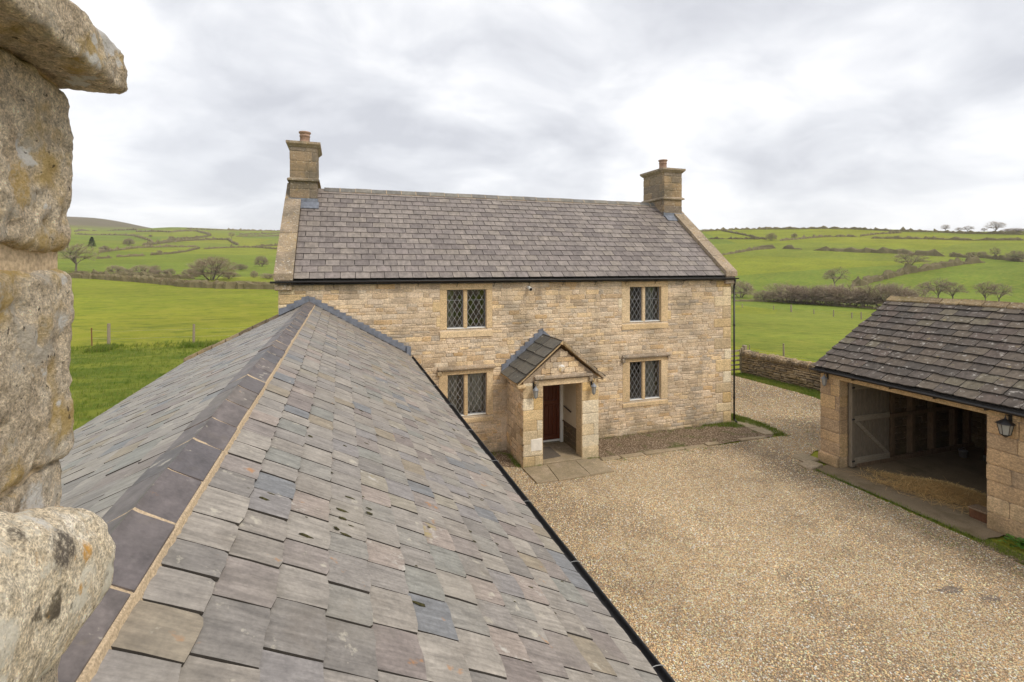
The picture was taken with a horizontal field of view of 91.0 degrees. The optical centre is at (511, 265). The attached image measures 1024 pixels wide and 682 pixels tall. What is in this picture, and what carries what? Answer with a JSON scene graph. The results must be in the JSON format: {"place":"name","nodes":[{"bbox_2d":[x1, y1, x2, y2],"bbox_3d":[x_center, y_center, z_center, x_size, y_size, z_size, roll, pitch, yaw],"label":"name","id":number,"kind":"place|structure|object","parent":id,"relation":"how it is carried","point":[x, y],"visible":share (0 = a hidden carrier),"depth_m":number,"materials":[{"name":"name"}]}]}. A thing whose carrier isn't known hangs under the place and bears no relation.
{"place":"outdoors","nodes":[
{"label":"outdoors","id":0,"kind":"place"},
{"bbox_2d":[69,340,219,429],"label":"rough grass","id":1,"kind":"structure","parent":0,"point":[103,391],"depth_m":22.73,"materials":[{"name":"plant"}]},
{"bbox_2d":[71,338,223,353],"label":"fence line grass","id":2,"kind":"structure","parent":0,"point":[104,348],"depth_m":29.11,"materials":[{"name":"plant"}]},
{"bbox_2d":[492,450,520,466],"bbox_3d":[-1.353,5.198,13.193,3.034,0.001,1.440,0,0,-19],"label":"side bed","id":3,"kind":"object","parent":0,"point":[503,460],"visible":0.16,"depth_m":13.46,"materials":[{"name":"soil"}]},
{"bbox_2d":[58,216,1023,564],"bbox_3d":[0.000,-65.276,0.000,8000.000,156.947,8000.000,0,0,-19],"label":"fields","id":4,"kind":"structure","parent":0,"point":[172,314],"depth_m":163.34,"materials":[{"name":"plant"}]},
{"bbox_2d":[58,243,100,270],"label":"bare tree","id":5,"kind":"object","parent":4,"relation":"on","point":[75,255],"visible":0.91,"depth_m":183.17,"materials":[{"name":"brown plant"}]},
{"bbox_2d":[87,237,96,247],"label":"evergreen tree","id":6,"kind":"object","parent":4,"relation":"on","point":[93,241],"visible":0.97,"depth_m":389.95,"materials":[{"name":"green plant"}]},
{"bbox_2d":[97,245,109,250],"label":"leafless bush","id":7,"kind":"object","parent":4,"relation":"on","point":[104,247],"visible":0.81,"depth_m":348.80,"materials":[{"name":"brown plant"}]},
{"bbox_2d":[96,255,111,258],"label":"hedge","id":8,"kind":"object","parent":4,"relation":"on","point":[104,257],"visible":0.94,"depth_m":279.26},
{"bbox_2d":[74,228,137,231],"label":"hedge","id":9,"kind":"object","parent":4,"relation":"on","point":[106,230],"visible":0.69,"depth_m":1052.37,"materials":[{"name":"plant"}]},
{"bbox_2d":[75,233,152,241],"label":"hedge","id":10,"kind":"object","parent":4,"relation":"on","point":[141,237],"visible":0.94,"depth_m":759.77,"materials":[{"name":"plant"}]},
{"bbox_2d":[106,265,125,272],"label":"leafless bush","id":11,"kind":"object","parent":4,"relation":"on","point":[116,269],"visible":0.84,"depth_m":177.46,"materials":[{"name":"brown plant"}]},
{"bbox_2d":[122,239,135,245],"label":"leafless bush","id":12,"kind":"object","parent":4,"relation":"on","point":[128,241],"visible":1,"depth_m":467.61,"materials":[{"name":"brown plant"}]},
{"bbox_2d":[116,253,144,256],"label":"hedge","id":13,"kind":"object","parent":4,"relation":"on","point":[127,255],"visible":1,"depth_m":304.57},
{"bbox_2d":[69,269,194,278],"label":"hedge","id":14,"kind":"object","parent":4,"relation":"on","point":[168,275],"visible":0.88,"depth_m":153.88,"materials":[{"name":"plant"}]},
{"bbox_2d":[129,264,154,273],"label":"leafless bush","id":15,"kind":"object","parent":4,"relation":"on","point":[142,268],"visible":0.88,"depth_m":169.37,"materials":[{"name":"brown plant"}]},
{"bbox_2d":[99,244,197,252],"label":"hedge","id":16,"kind":"object","parent":4,"relation":"on","point":[117,248],"visible":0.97,"depth_m":424.89,"materials":[{"name":"plant"}]},
{"bbox_2d":[150,264,158,273],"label":"leafless bush","id":17,"kind":"object","parent":4,"relation":"on","point":[156,268],"visible":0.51,"depth_m":175.10,"materials":[{"name":"brown plant"}]},
{"bbox_2d":[151,270,168,274],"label":"leafless bush","id":18,"kind":"object","parent":4,"relation":"on","point":[163,271],"visible":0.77,"depth_m":169.03,"materials":[{"name":"brown plant"}]},
{"bbox_2d":[91,323,230,345],"bbox_3d":[-14.770,4.273,31.579,20.667,1.739,0.881,0,0,-12],"label":"post and wire fence","id":19,"kind":"object","parent":4,"relation":"on","point":[109,334],"visible":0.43,"depth_m":29.79,"materials":[{"name":"brown wood"}]},
{"bbox_2d":[67,272,273,288],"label":"hedge","id":20,"kind":"object","parent":4,"relation":"on","point":[216,284],"visible":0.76,"depth_m":108.34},
{"bbox_2d":[136,229,210,234],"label":"hedge","id":21,"kind":"object","parent":4,"relation":"on","point":[180,230],"visible":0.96,"depth_m":879.90,"materials":[{"name":"plant"}]},
{"bbox_2d":[149,246,199,254],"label":"hedge","id":22,"kind":"object","parent":4,"relation":"on","point":[173,252],"visible":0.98,"depth_m":369.67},
{"bbox_2d":[142,234,238,244],"bbox_3d":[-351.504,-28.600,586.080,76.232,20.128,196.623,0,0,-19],"label":"hedge","id":23,"kind":"object","parent":4,"relation":"on","point":[188,239],"visible":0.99,"depth_m":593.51,"materials":[{"name":"plant"}]},
{"bbox_2d":[183,254,239,279],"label":"leafless bush","id":24,"kind":"object","parent":4,"relation":"on","point":[212,268],"visible":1,"depth_m":143.81,"materials":[{"name":"brown plant"}]},
{"bbox_2d":[221,272,241,278],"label":"leafless bush","id":25,"kind":"object","parent":4,"relation":"on","point":[233,276],"visible":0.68,"depth_m":154.96,"materials":[{"name":"brown plant"}]},
{"bbox_2d":[186,227,279,230],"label":"hedge","id":26,"kind":"object","parent":4,"relation":"on","point":[240,229],"visible":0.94,"depth_m":1049.66,"materials":[{"name":"plant"}]},
{"bbox_2d":[204,244,276,248],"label":"hedge","id":27,"kind":"object","parent":4,"relation":"on","point":[231,246],"visible":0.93,"depth_m":494.81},
{"bbox_2d":[234,264,247,269],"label":"leafless bush","id":28,"kind":"object","parent":4,"relation":"on","point":[239,266],"visible":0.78,"depth_m":219.29,"materials":[{"name":"brown plant"}]},
{"bbox_2d":[250,271,257,277],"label":"leafless bush","id":29,"kind":"object","parent":4,"relation":"on","point":[253,274],"visible":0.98,"depth_m":161.60,"materials":[{"name":"brown plant"}]},
{"bbox_2d":[235,234,278,236],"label":"hedge","id":30,"kind":"object","parent":4,"relation":"on","point":[246,235],"visible":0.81,"depth_m":811.40,"materials":[{"name":"plant"}]},
{"bbox_2d":[239,232,279,234],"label":"hedge","id":31,"kind":"object","parent":4,"relation":"on","point":[260,233],"visible":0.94,"depth_m":915.38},
{"bbox_2d":[254,256,268,266],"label":"leafless bush","id":32,"kind":"object","parent":4,"relation":"on","point":[263,262],"visible":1,"depth_m":250.69,"materials":[{"name":"brown plant"}]},
{"bbox_2d":[258,273,272,278],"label":"leafless bush","id":33,"kind":"object","parent":4,"relation":"on","point":[266,275],"visible":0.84,"depth_m":156.22,"materials":[{"name":"brown plant"}]},
{"bbox_2d":[256,243,277,246],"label":"hedge","id":34,"kind":"object","parent":4,"relation":"on","point":[263,245],"visible":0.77,"depth_m":544.43,"materials":[{"name":"plant"}]},
{"bbox_2d":[58,296,674,681],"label":"slate roofed wing","id":35,"kind":"structure","parent":4,"relation":"on","point":[308,489],"depth_m":2.65,"materials":[{"name":"stone"}]},
{"bbox_2d":[0,0,127,681],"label":"stone chimney stack","id":36,"kind":"object","parent":35,"relation":"on","point":[56,567],"visible":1,"depth_m":0.75,"materials":[{"name":"stone"}]},
{"bbox_2d":[270,131,738,467],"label":"stone cottage","id":37,"kind":"structure","parent":4,"relation":"on","point":[624,307],"depth_m":14.88,"materials":[{"name":"stone"}]},
{"bbox_2d":[440,283,492,337],"bbox_3d":[-1.270,1.224,13.850,1.470,1.472,0.250,0,0,-19],"label":"window","id":38,"kind":"structure","parent":37,"relation":"in","point":[444,287],"depth_m":13.81,"materials":[{"name":"stone"}]},
{"bbox_2d":[437,364,495,422],"bbox_3d":[-1.265,3.525,13.820,1.620,1.570,0.310,0,0,-19],"label":"window","id":39,"kind":"structure","parent":37,"relation":"in","point":[443,376],"depth_m":13.84,"materials":[{"name":"stone"}]},
{"bbox_2d":[533,383,538,398],"bbox_3d":[0.590,3.225,12.879,0.161,0.390,0.226,0,0,-42],"label":"wall lantern","id":40,"kind":"object","parent":37,"relation":"attached to","point":[535,390],"depth_m":12.82,"materials":[{"name":"glass"}]},
{"bbox_2d":[543,447,560,458],"bbox_3d":[0.888,5.125,13.738,0.660,0.014,0.820,0,0,-19],"label":"door mat","id":41,"kind":"object","parent":37,"relation":"on","point":[549,452],"depth_m":13.68,"materials":[{"name":"stone"}]},
{"bbox_2d":[590,381,596,394],"bbox_3d":[2.160,3.255,13.417,0.161,0.390,0.226,0,0,-42],"label":"wall lantern","id":42,"kind":"object","parent":37,"relation":"attached to","point":[593,386],"depth_m":13.36,"materials":[{"name":"glass"}]},
{"bbox_2d":[622,281,667,329],"bbox_3d":[4.109,1.229,15.692,1.660,1.482,0.250,0,0,-19],"label":"window","id":43,"kind":"structure","parent":37,"relation":"in","point":[662,292],"depth_m":15.66,"materials":[{"name":"stone"}]},
{"bbox_2d":[621,352,670,407],"bbox_3d":[4.138,3.545,15.670,1.740,1.610,0.310,0,0,-19],"label":"window","id":44,"kind":"structure","parent":37,"relation":"in","point":[662,362],"depth_m":15.66,"materials":[{"name":"stone"}]},
{"bbox_2d":[708,236,758,238],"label":"hedge","id":45,"kind":"object","parent":4,"relation":"on","point":[734,238],"visible":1,"depth_m":467.02,"materials":[{"name":"plant"}]},
{"bbox_2d":[731,345,746,372],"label":"field gate","id":46,"kind":"structure","parent":4,"relation":"on","point":[743,347],"depth_m":24.32,"materials":[{"name":"brown wood"}]},
{"bbox_2d":[721,229,765,238],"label":"hedge","id":47,"kind":"object","parent":4,"relation":"on","point":[736,232],"visible":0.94,"depth_m":503.01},
{"bbox_2d":[731,279,756,297],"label":"leafless bush","id":48,"kind":"object","parent":4,"relation":"on","point":[747,288],"visible":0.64,"depth_m":192.57,"materials":[{"name":"brown plant"}]},
{"bbox_2d":[722,246,773,254],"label":"hedge","id":49,"kind":"object","parent":4,"relation":"on","point":[750,249],"visible":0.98,"depth_m":380.14,"materials":[{"name":"plant"}]},
{"bbox_2d":[752,290,771,299],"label":"leafless bush","id":50,"kind":"object","parent":4,"relation":"on","point":[761,297],"visible":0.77,"depth_m":178.15,"materials":[{"name":"brown plant"}]},
{"bbox_2d":[503,375,1023,681],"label":"gravel yard","id":51,"kind":"structure","parent":4,"relation":"on","point":[752,493],"depth_m":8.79,"materials":[{"name":"gravel"}]},
{"bbox_2d":[491,423,1023,562],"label":"yard edge grass","id":52,"kind":"structure","parent":51,"relation":"on","point":[1000,548],"depth_m":10.12,"materials":[{"name":"plant"}]},
{"bbox_2d":[702,372,820,436],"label":"verge grass","id":53,"kind":"structure","parent":51,"relation":"on","point":[811,392],"depth_m":20.38,"materials":[{"name":"plant"}]},
{"bbox_2d":[597,384,1022,657],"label":"drive weeds","id":54,"kind":"object","parent":51,"relation":"on","point":[848,495],"visible":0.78,"depth_m":10.99,"materials":[{"name":"green plant"}]},
{"bbox_2d":[818,465,1003,540],"bbox_3d":[8.601,5.190,11.305,0.701,0.001,3.658,0,0,-19],"label":"threshold apron","id":55,"kind":"object","parent":51,"relation":"on","point":[957,521],"visible":1,"depth_m":10.87,"materials":[{"name":"concrete"}]},
{"bbox_2d":[937,586,962,593],"bbox_3d":[7.024,5.205,8.062,0.422,0.001,0.185,0,0,-19],"label":"damp patch","id":56,"kind":"object","parent":51,"relation":"on","point":[952,589],"visible":1,"depth_m":8.08,"materials":[{"name":"gravel"}]},
{"bbox_2d":[981,594,999,601],"bbox_3d":[7.463,5.205,7.849,0.350,0.001,0.154,0,0,-19],"label":"damp patch","id":57,"kind":"object","parent":51,"relation":"on","point":[988,598],"visible":1,"depth_m":7.86,"materials":[{"name":"gravel"}]},
{"bbox_2d":[758,244,776,247],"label":"hedge","id":58,"kind":"object","parent":4,"relation":"on","point":[767,246],"visible":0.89,"depth_m":388.87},
{"bbox_2d":[765,233,776,239],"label":"leafless bush","id":59,"kind":"object","parent":4,"relation":"on","point":[771,235],"visible":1,"depth_m":440.18,"materials":[{"name":"brown plant"}]},
{"bbox_2d":[763,290,786,301],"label":"leafless bush","id":60,"kind":"object","parent":4,"relation":"on","point":[768,298],"visible":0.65,"depth_m":174.46,"materials":[{"name":"brown plant"}]},
{"bbox_2d":[738,343,814,360],"bbox_3d":[12.746,4.669,24.865,0.665,1.904,13.691,0,0,-20],"label":"post and wire fence","id":61,"kind":"object","parent":4,"relation":"on","point":[778,354],"visible":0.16,"depth_m":23.85,"materials":[{"name":"brown wood"}]},
{"bbox_2d":[741,350,820,390],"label":"dry stone wall","id":62,"kind":"structure","parent":4,"relation":"on","point":[782,369],"depth_m":22.39,"materials":[{"name":"stone"}]},
{"bbox_2d":[761,283,806,302],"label":"leafless bush","id":63,"kind":"object","parent":4,"relation":"on","point":[778,292],"visible":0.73,"depth_m":171.14,"materials":[{"name":"brown plant"}]},
{"bbox_2d":[782,245,800,248],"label":"hedge","id":64,"kind":"object","parent":4,"relation":"on","point":[788,247],"visible":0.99,"depth_m":377.44,"materials":[{"name":"plant"}]},
{"bbox_2d":[779,285,813,303],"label":"leafless bush","id":65,"kind":"object","parent":4,"relation":"on","point":[797,292],"visible":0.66,"depth_m":167.78,"materials":[{"name":"brown plant"}]},
{"bbox_2d":[742,304,861,319],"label":"post and wire fence","id":66,"kind":"object","parent":4,"relation":"on","point":[813,310],"visible":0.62,"depth_m":127.08,"materials":[{"name":"brown wood"}]},
{"bbox_2d":[735,298,879,308],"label":"hedge","id":67,"kind":"object","parent":4,"relation":"on","point":[802,302],"visible":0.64,"depth_m":165.82,"materials":[{"name":"plant"}]},
{"bbox_2d":[787,285,827,303],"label":"leafless bush","id":68,"kind":"object","parent":4,"relation":"on","point":[807,294],"visible":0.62,"depth_m":164.48,"materials":[{"name":"brown plant"}]},
{"bbox_2d":[780,234,857,240],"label":"hedge","id":69,"kind":"object","parent":4,"relation":"on","point":[818,236],"visible":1,"depth_m":441.56,"materials":[{"name":"plant"}]},
{"bbox_2d":[803,288,834,304],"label":"leafless bush","id":70,"kind":"object","parent":4,"relation":"on","point":[817,302],"visible":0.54,"depth_m":162.50,"materials":[{"name":"brown plant"}]},
{"bbox_2d":[812,284,849,302],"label":"leafless bush","id":71,"kind":"object","parent":4,"relation":"on","point":[828,295],"visible":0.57,"depth_m":159.01,"materials":[{"name":"brown plant"}]},
{"bbox_2d":[822,266,851,287],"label":"bare tree","id":72,"kind":"object","parent":4,"relation":"on","point":[832,273],"visible":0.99,"depth_m":216.30,"materials":[{"name":"brown plant"}]},
{"bbox_2d":[820,283,865,305],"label":"leafless bush","id":73,"kind":"object","parent":4,"relation":"on","point":[844,288],"visible":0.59,"depth_m":155.78,"materials":[{"name":"brown plant"}]},
{"bbox_2d":[832,289,874,305],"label":"leafless bush","id":74,"kind":"object","parent":4,"relation":"on","point":[847,294],"visible":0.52,"depth_m":153.47,"materials":[{"name":"brown plant"}]},
{"bbox_2d":[701,225,1023,234],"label":"hedge","id":75,"kind":"object","parent":4,"relation":"on","point":[1011,232],"visible":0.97,"depth_m":477.78,"materials":[{"name":"plant"}]},
{"bbox_2d":[849,291,881,305],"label":"leafless bush","id":76,"kind":"object","parent":4,"relation":"on","point":[858,303],"visible":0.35,"depth_m":150.32,"materials":[{"name":"brown plant"}]},
{"bbox_2d":[815,246,943,255],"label":"hedge","id":77,"kind":"object","parent":4,"relation":"on","point":[933,252],"visible":0.97,"depth_m":331.86,"materials":[{"name":"plant"}]},
{"bbox_2d":[845,282,915,305],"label":"leafless bush","id":78,"kind":"object","parent":4,"relation":"on","point":[869,293],"visible":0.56,"depth_m":146.68,"materials":[{"name":"brown plant"}]},
{"bbox_2d":[860,231,901,235],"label":"hedge","id":79,"kind":"object","parent":4,"relation":"on","point":[891,232],"visible":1,"depth_m":452.96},
{"bbox_2d":[867,283,920,307],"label":"leafless bush","id":80,"kind":"object","parent":4,"relation":"on","point":[888,292],"visible":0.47,"depth_m":143.16,"materials":[{"name":"brown plant"}]},
{"bbox_2d":[886,289,935,298],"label":"leafless bush","id":81,"kind":"object","parent":4,"relation":"on","point":[923,292],"visible":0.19,"depth_m":138.96,"materials":[{"name":"brown plant"}]},
{"bbox_2d":[891,252,931,264],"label":"bare tree","id":82,"kind":"object","parent":4,"relation":"on","point":[909,257],"visible":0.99,"depth_m":244.68,"materials":[{"name":"brown plant"}]},
{"bbox_2d":[809,295,1023,540],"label":"open barn","id":83,"kind":"structure","parent":4,"relation":"on","point":[910,377],"depth_m":12.33,"materials":[{"name":"stone"}]},
{"bbox_2d":[821,373,828,385],"bbox_3d":[8.187,2.987,13.161,0.207,0.351,0.136,0,0,-19],"label":"wall lantern","id":84,"kind":"object","parent":83,"relation":"attached to","point":[824,378],"depth_m":13.13,"materials":[{"name":"black metal"}]},
{"bbox_2d":[849,383,889,466],"bbox_3d":[9.324,4.065,13.110,1.396,2.210,0.114,0,0,-19],"label":"barn door","id":85,"kind":"structure","parent":83,"relation":"in","point":[869,414],"depth_m":13.06,"materials":[{"name":"grey wood"}]},
{"bbox_2d":[995,414,1016,436],"bbox_3d":[9.367,3.041,9.549,0.314,0.448,0.261,0,0,-19],"label":"wall lantern","id":86,"kind":"object","parent":83,"relation":"attached to","point":[1005,425],"depth_m":9.50,"materials":[{"name":"glass"}]},
{"bbox_2d":[852,255,984,286],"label":"hedge","id":87,"kind":"object","parent":4,"relation":"on","point":[907,268],"visible":0.99,"depth_m":242.16,"materials":[{"name":"plant"}]},
{"bbox_2d":[915,283,935,295],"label":"bare tree","id":88,"kind":"object","parent":4,"relation":"on","point":[920,290],"visible":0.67,"depth_m":176.28,"materials":[{"name":"brown plant"}]},
{"bbox_2d":[919,277,955,297],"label":"bare tree","id":89,"kind":"object","parent":4,"relation":"on","point":[937,288],"visible":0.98,"depth_m":167.90,"materials":[{"name":"brown plant"}]},
{"bbox_2d":[872,236,1023,240],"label":"hedge","id":90,"kind":"object","parent":4,"relation":"on","point":[954,238],"visible":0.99,"depth_m":387.23,"materials":[{"name":"plant"}]},
{"bbox_2d":[938,282,968,298],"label":"bare tree","id":91,"kind":"object","parent":4,"relation":"on","point":[956,289],"visible":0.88,"depth_m":167.09,"materials":[{"name":"brown plant"}]},
{"bbox_2d":[971,281,998,299],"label":"bare tree","id":92,"kind":"object","parent":4,"relation":"on","point":[984,290],"visible":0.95,"depth_m":157.35,"materials":[{"name":"brown plant"}]},
{"bbox_2d":[949,253,1023,261],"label":"hedge","id":93,"kind":"object","parent":4,"relation":"on","point":[999,257],"visible":0.77,"depth_m":278.78,"materials":[{"name":"plant"}]},
{"bbox_2d":[984,221,1005,230],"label":"bare tree","id":94,"kind":"object","parent":4,"relation":"on","point":[995,223],"visible":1,"depth_m":421.69,"materials":[{"name":"brown plant"}]},
{"bbox_2d":[989,247,1000,259],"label":"bare tree","id":95,"kind":"object","parent":4,"relation":"on","point":[994,253],"visible":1,"depth_m":270.90,"materials":[{"name":"brown plant"}]},
{"bbox_2d":[972,540,1023,562],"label":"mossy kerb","id":96,"kind":"structure","parent":4,"relation":"on","point":[1013,557],"depth_m":9.12,"materials":[{"name":"plant"}]},
{"bbox_2d":[986,283,1013,300],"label":"bare tree","id":97,"kind":"object","parent":4,"relation":"on","point":[1002,292],"visible":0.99,"depth_m":154.49,"materials":[{"name":"brown plant"}]},
{"bbox_2d":[998,533,1023,548],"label":"leafy weed","id":98,"kind":"object","parent":4,"relation":"on","point":[1018,543],"visible":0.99,"depth_m":9.37,"materials":[{"name":"green plant"}]},
{"bbox_2d":[1002,228,1021,231],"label":"leafless bush","id":99,"kind":"object","parent":4,"relation":"on","point":[1010,229],"visible":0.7,"depth_m":414.38,"materials":[{"name":"brown plant"}]},
{"bbox_2d":[1005,250,1023,259],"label":"leafless bush","id":100,"kind":"object","parent":4,"relation":"on","point":[1008,257],"visible":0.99,"depth_m":258.38,"materials":[{"name":"brown plant"}]},
{"bbox_2d":[60,0,1023,231],"label":"sky","id":101,"kind":"structure","parent":0,"point":[881,114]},
{"bbox_2d":[523,421,822,483],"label":"paving","id":102,"kind":"structure","parent":0,"point":[561,471],"depth_m":13.00,"materials":[{"name":"stone"}]},
{"bbox_2d":[597,420,772,460],"bbox_3d":[4.940,5.198,15.167,6.209,0.001,1.734,0,0,-19],"label":"planting bed","id":103,"kind":"object","parent":102,"relation":"on","point":[610,451],"visible":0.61,"depth_m":15.01,"materials":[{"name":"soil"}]},
{"bbox_2d":[731,375,820,460],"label":"drive gravel","id":104,"kind":"structure","parent":0,"point":[788,410],"depth_m":17.88,"materials":[{"name":"stone"}]},
{"bbox_2d":[842,446,1013,539],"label":"barn floor","id":105,"kind":"structure","parent":0,"point":[954,467],"depth_m":12.74,"materials":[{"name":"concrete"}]},
{"bbox_2d":[840,467,986,513],"bbox_3d":[9.986,5.068,11.362,2.163,0.309,4.469,0,0,-43],"label":"loose straw","id":106,"kind":"object","parent":105,"relation":"on","point":[952,491],"visible":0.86,"depth_m":11.35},
{"bbox_2d":[968,504,986,523],"bbox_3d":[9.614,5.088,10.292,0.309,0.234,0.352,0,0,-19],"label":"timber block","id":107,"kind":"object","parent":105,"relation":"on","point":[978,512],"depth_m":10.27,"materials":[{"name":"wood"}]},
{"bbox_2d":[983,440,986,454],"bbox_3d":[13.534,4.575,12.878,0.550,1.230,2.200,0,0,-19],"label":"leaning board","id":108,"kind":"object","parent":105,"relation":"on","point":[985,449],"visible":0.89,"depth_m":13.82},
{"bbox_2d":[958,447,967,457],"bbox_3d":[12.239,5.071,13.650,0.212,0.254,0.207,0,0,-19],"label":"tin pot","id":109,"kind":"object","parent":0,"point":[963,453],"visible":1,"depth_m":13.60,"materials":[{"name":"metal"}]}
]}

